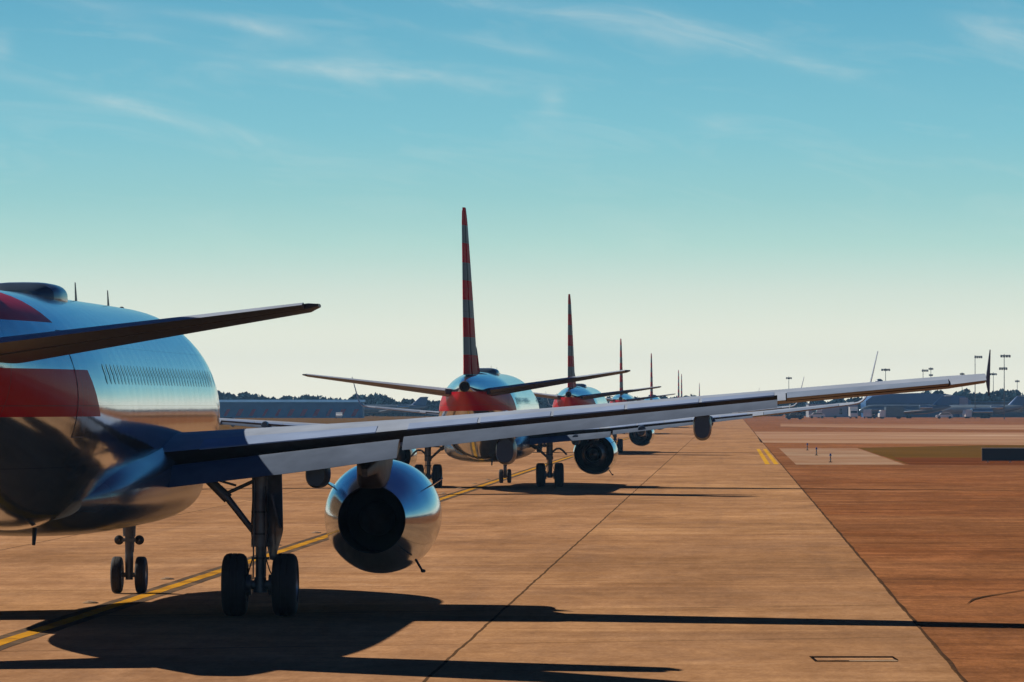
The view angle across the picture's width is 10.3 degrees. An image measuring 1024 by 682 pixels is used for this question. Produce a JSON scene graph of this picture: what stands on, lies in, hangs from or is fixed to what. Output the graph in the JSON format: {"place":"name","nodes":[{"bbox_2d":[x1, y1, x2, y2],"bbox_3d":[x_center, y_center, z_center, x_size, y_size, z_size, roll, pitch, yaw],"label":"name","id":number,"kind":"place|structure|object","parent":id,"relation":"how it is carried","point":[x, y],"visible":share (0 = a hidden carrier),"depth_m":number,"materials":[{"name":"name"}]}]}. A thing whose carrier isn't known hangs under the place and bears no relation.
{"place":"outdoors","nodes":[
{"label":"outdoors","id":0,"kind":"place"},
{"bbox_2d":[219,400,365,417],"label":"service building","id":1,"kind":"structure","parent":0,"point":[286,408],"depth_m":1649.88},
{"bbox_2d":[219,416,437,429],"bbox_3d":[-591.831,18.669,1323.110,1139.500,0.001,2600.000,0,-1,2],"label":"grass field","id":2,"kind":"structure","parent":0,"point":[324,421],"depth_m":1479.08,"materials":[{"name":"plant"}]},
{"bbox_2d":[336,412,342,417],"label":"ramp car","id":3,"kind":"object","parent":2,"relation":"on","point":[339,414],"visible":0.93,"depth_m":1598.38,"materials":[{"name":"white paint"}]},
{"bbox_2d":[364,397,427,415],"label":"regional jet","id":4,"kind":"object","parent":2,"relation":"on","point":[419,403],"visible":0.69,"depth_m":1848.57,"materials":[{"name":"grey paint"}]},
{"bbox_2d":[217,390,687,415],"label":"tree line","id":5,"kind":"object","parent":2,"relation":"on","point":[382,399],"visible":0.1,"depth_m":1868.49,"materials":[{"name":"green plant"}]},
{"bbox_2d":[0,419,963,681],"bbox_3d":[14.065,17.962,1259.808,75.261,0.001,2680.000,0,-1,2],"label":"taxiway","id":6,"kind":"structure","parent":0,"point":[724,553],"depth_m":117.50,"materials":[{"name":"concrete"}]},
{"bbox_2d":[0,429,655,649],"bbox_3d":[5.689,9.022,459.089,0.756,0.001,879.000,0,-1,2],"label":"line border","id":7,"kind":"object","parent":6,"relation":"on","point":[51,630],"visible":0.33,"depth_m":114.92,"materials":[{"name":"black paint"}]},
{"bbox_2d":[0,437,628,645],"bbox_3d":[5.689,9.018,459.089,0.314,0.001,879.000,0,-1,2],"label":"line","id":8,"kind":"object","parent":7,"relation":"on","point":[73,618],"visible":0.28,"depth_m":115.40,"materials":[{"name":"yellow paint"}]},
{"bbox_2d":[0,282,990,615],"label":"airliner","id":9,"kind":"object","parent":6,"relation":"on","point":[108,416],"visible":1,"depth_m":103.58,"materials":[{"name":"silver metal"}]},
{"bbox_2d":[70,353,87,436],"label":"cabin door","id":10,"kind":"structure","parent":9,"relation":"in","point":[81,421],"depth_m":94.03,"materials":[{"name":"red metal"}]},
{"bbox_2d":[219,207,877,487],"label":"airliner","id":11,"kind":"object","parent":6,"relation":"on","point":[474,388],"visible":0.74,"depth_m":262.04,"materials":[{"name":"silver metal"}]},
{"bbox_2d":[507,394,511,410],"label":"cabin door","id":12,"kind":"structure","parent":11,"relation":"in","point":[510,404],"depth_m":255.74,"materials":[{"name":"red metal"}]},
{"bbox_2d":[352,294,803,452],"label":"airliner","id":13,"kind":"object","parent":6,"relation":"on","point":[573,394],"visible":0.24,"depth_m":446.57,"materials":[{"name":"paint"}]},
{"bbox_2d":[547,353,691,405],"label":"airliner","id":14,"kind":"object","parent":6,"relation":"on","point":[651,383],"visible":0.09,"depth_m":957.26,"materials":[{"name":"paint"}]},
{"bbox_2d":[606,370,679,397],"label":"airliner","id":15,"kind":"object","parent":6,"relation":"on","point":[678,386],"visible":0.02,"depth_m":1411.46,"materials":[{"name":"paint"}]},
{"bbox_2d":[606,339,759,429],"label":"airliner","id":16,"kind":"object","parent":6,"relation":"on","point":[625,397],"visible":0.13,"depth_m":744.33,"materials":[{"name":"paint"}]},
{"bbox_2d":[757,449,769,463],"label":"edge line","id":17,"kind":"object","parent":6,"relation":"on","point":[764,459],"visible":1,"depth_m":418.04,"materials":[{"name":"yellow paint"}]},
{"bbox_2d":[763,449,777,463],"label":"edge line","id":18,"kind":"object","parent":6,"relation":"on","point":[773,460],"visible":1,"depth_m":422.06,"materials":[{"name":"yellow paint"}]},
{"bbox_2d":[809,656,897,660],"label":"utility access cover","id":19,"kind":"object","parent":6,"relation":"on","point":[853,658],"visible":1,"depth_m":87.17,"materials":[{"name":"concrete"}]},
{"bbox_2d":[747,424,967,681],"bbox_3d":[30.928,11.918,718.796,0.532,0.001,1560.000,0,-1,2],"label":"seam line","id":20,"kind":"object","parent":6,"relation":"on","point":[950,662],"visible":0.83,"depth_m":111.96,"materials":[{"name":"black"}]},
{"bbox_2d":[0,0,1023,402],"label":"sky","id":21,"kind":"structure","parent":0,"point":[740,195],"materials":[{"name":"blue"}]},
{"bbox_2d":[743,414,1023,681],"bbox_3d":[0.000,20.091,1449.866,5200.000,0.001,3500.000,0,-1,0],"label":"ground","id":22,"kind":"structure","parent":0,"point":[937,548],"depth_m":176.60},
{"bbox_2d":[785,413,803,419],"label":"ramp car","id":23,"kind":"object","parent":22,"relation":"on","point":[800,416],"visible":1,"depth_m":1479.00,"materials":[{"name":"metal"}]},
{"bbox_2d":[808,412,824,417],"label":"ramp car","id":24,"kind":"object","parent":22,"relation":"on","point":[819,414],"visible":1,"depth_m":1598.97,"materials":[{"name":"white paint"}]},
{"bbox_2d":[816,407,838,417],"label":"box truck","id":25,"kind":"object","parent":22,"relation":"on","point":[834,412],"visible":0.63,"depth_m":1638.72,"materials":[{"name":"white paint"}]},
{"bbox_2d":[805,403,857,416],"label":"terminal block","id":26,"kind":"structure","parent":22,"relation":"on","point":[843,411],"depth_m":1744.86,"materials":[{"name":"grey glass"}]},
{"bbox_2d":[779,448,903,464],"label":"pale apron","id":27,"kind":"object","parent":22,"relation":"on","point":[839,456],"visible":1,"depth_m":418.85,"materials":[{"name":"concrete"}]},
{"bbox_2d":[849,407,857,417],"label":"box truck","id":28,"kind":"object","parent":22,"relation":"on","point":[853,411],"visible":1,"depth_m":1596.73,"materials":[{"name":"white paint"}]},
{"bbox_2d":[690,388,1023,415],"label":"tree line","id":29,"kind":"object","parent":22,"relation":"on","point":[1010,395],"visible":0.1,"depth_m":1899.63,"materials":[{"name":"green plant"}]},
{"bbox_2d":[863,410,875,417],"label":"fuel truck","id":30,"kind":"object","parent":22,"relation":"on","point":[867,413],"visible":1,"depth_m":1595.81,"materials":[{"name":"white paint"}]},
{"bbox_2d":[878,407,903,418],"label":"box truck","id":31,"kind":"object","parent":22,"relation":"on","point":[898,412],"visible":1,"depth_m":1558.84,"materials":[{"name":"white paint"}]},
{"bbox_2d":[859,396,950,417],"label":"regional jet","id":32,"kind":"object","parent":22,"relation":"on","point":[941,403],"visible":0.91,"depth_m":1598.99,"materials":[{"name":"grey paint"}]},
{"bbox_2d":[861,393,970,416],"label":"hangar","id":33,"kind":"structure","parent":22,"relation":"on","point":[912,399],"depth_m":1719.91,"materials":[{"name":"metal"}]},
{"bbox_2d":[887,404,906,416],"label":"door","id":34,"kind":"structure","parent":33,"relation":"in","point":[905,415],"depth_m":1719.71,"materials":[{"name":"metal"}]},
{"bbox_2d":[908,404,927,416],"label":"door","id":35,"kind":"structure","parent":33,"relation":"in","point":[913,415],"depth_m":1719.71,"materials":[{"name":"blue metal"}]},
{"bbox_2d":[929,404,943,416],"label":"door","id":36,"kind":"structure","parent":33,"relation":"in","point":[933,414],"depth_m":1719.71,"materials":[{"name":"metal"}]},
{"bbox_2d":[950,404,969,416],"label":"door","id":37,"kind":"structure","parent":33,"relation":"in","point":[954,415],"depth_m":1719.71,"materials":[{"name":"blue metal"}]},
{"bbox_2d":[860,445,1023,463],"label":"grass verge","id":38,"kind":"object","parent":22,"relation":"on","point":[969,451],"depth_m":472.23,"materials":[{"name":"plant"}]},
{"bbox_2d":[895,458,1023,464],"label":"soil strip","id":39,"kind":"object","parent":38,"relation":"on","point":[944,461],"visible":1,"depth_m":389.02,"materials":[{"name":"brown soil"}]},
{"bbox_2d":[982,448,1023,461],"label":"guidance sign","id":40,"kind":"object","parent":39,"relation":"on","point":[1003,454],"visible":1,"depth_m":383.89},
{"bbox_2d":[936,413,952,418],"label":"ramp car","id":41,"kind":"object","parent":22,"relation":"on","point":[948,415],"visible":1,"depth_m":1558.97,"materials":[{"name":"white paint"}]},
{"bbox_2d":[962,408,992,417],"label":"fuel truck","id":42,"kind":"object","parent":22,"relation":"on","point":[983,412],"visible":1,"depth_m":1599.13,"materials":[{"name":"silver metal"}]},
{"bbox_2d":[974,356,981,417],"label":"floodlight mast","id":43,"kind":"object","parent":22,"relation":"on","point":[975,387],"visible":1,"depth_m":1599.84,"materials":[{"name":"metal"}]},
{"bbox_2d":[941,396,1023,417],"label":"regional jet","id":44,"kind":"object","parent":22,"relation":"on","point":[1015,403],"visible":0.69,"depth_m":1635.95,"materials":[{"name":"grey paint"}]},
{"bbox_2d":[990,372,996,396],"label":"floodlight mast","id":45,"kind":"object","parent":22,"relation":"on","point":[993,373],"visible":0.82,"depth_m":1899.84,"materials":[{"name":"metal"}]},
{"bbox_2d":[967,590,1021,603],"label":"pavement crack","id":46,"kind":"object","parent":22,"relation":"on","point":[989,595],"visible":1,"depth_m":115.49,"materials":[{"name":"black"}]},
{"bbox_2d":[999,354,1010,418],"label":"floodlight mast","id":47,"kind":"object","parent":22,"relation":"on","point":[1004,367],"visible":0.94,"depth_m":1499.77,"materials":[{"name":"metal"}]},
{"bbox_2d":[755,432,1023,444],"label":"worn road","id":48,"kind":"structure","parent":0,"point":[1008,438],"depth_m":672.63,"materials":[{"name":"brown concrete"}]},
{"bbox_2d":[781,424,1023,428],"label":"road","id":49,"kind":"structure","parent":0,"point":[950,426],"depth_m":1008.63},
{"bbox_2d":[971,401,1023,416],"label":"terminal block","id":50,"kind":"structure","parent":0,"point":[1018,413],"depth_m":1729.86,"materials":[{"name":"grey glass"}]}
]}

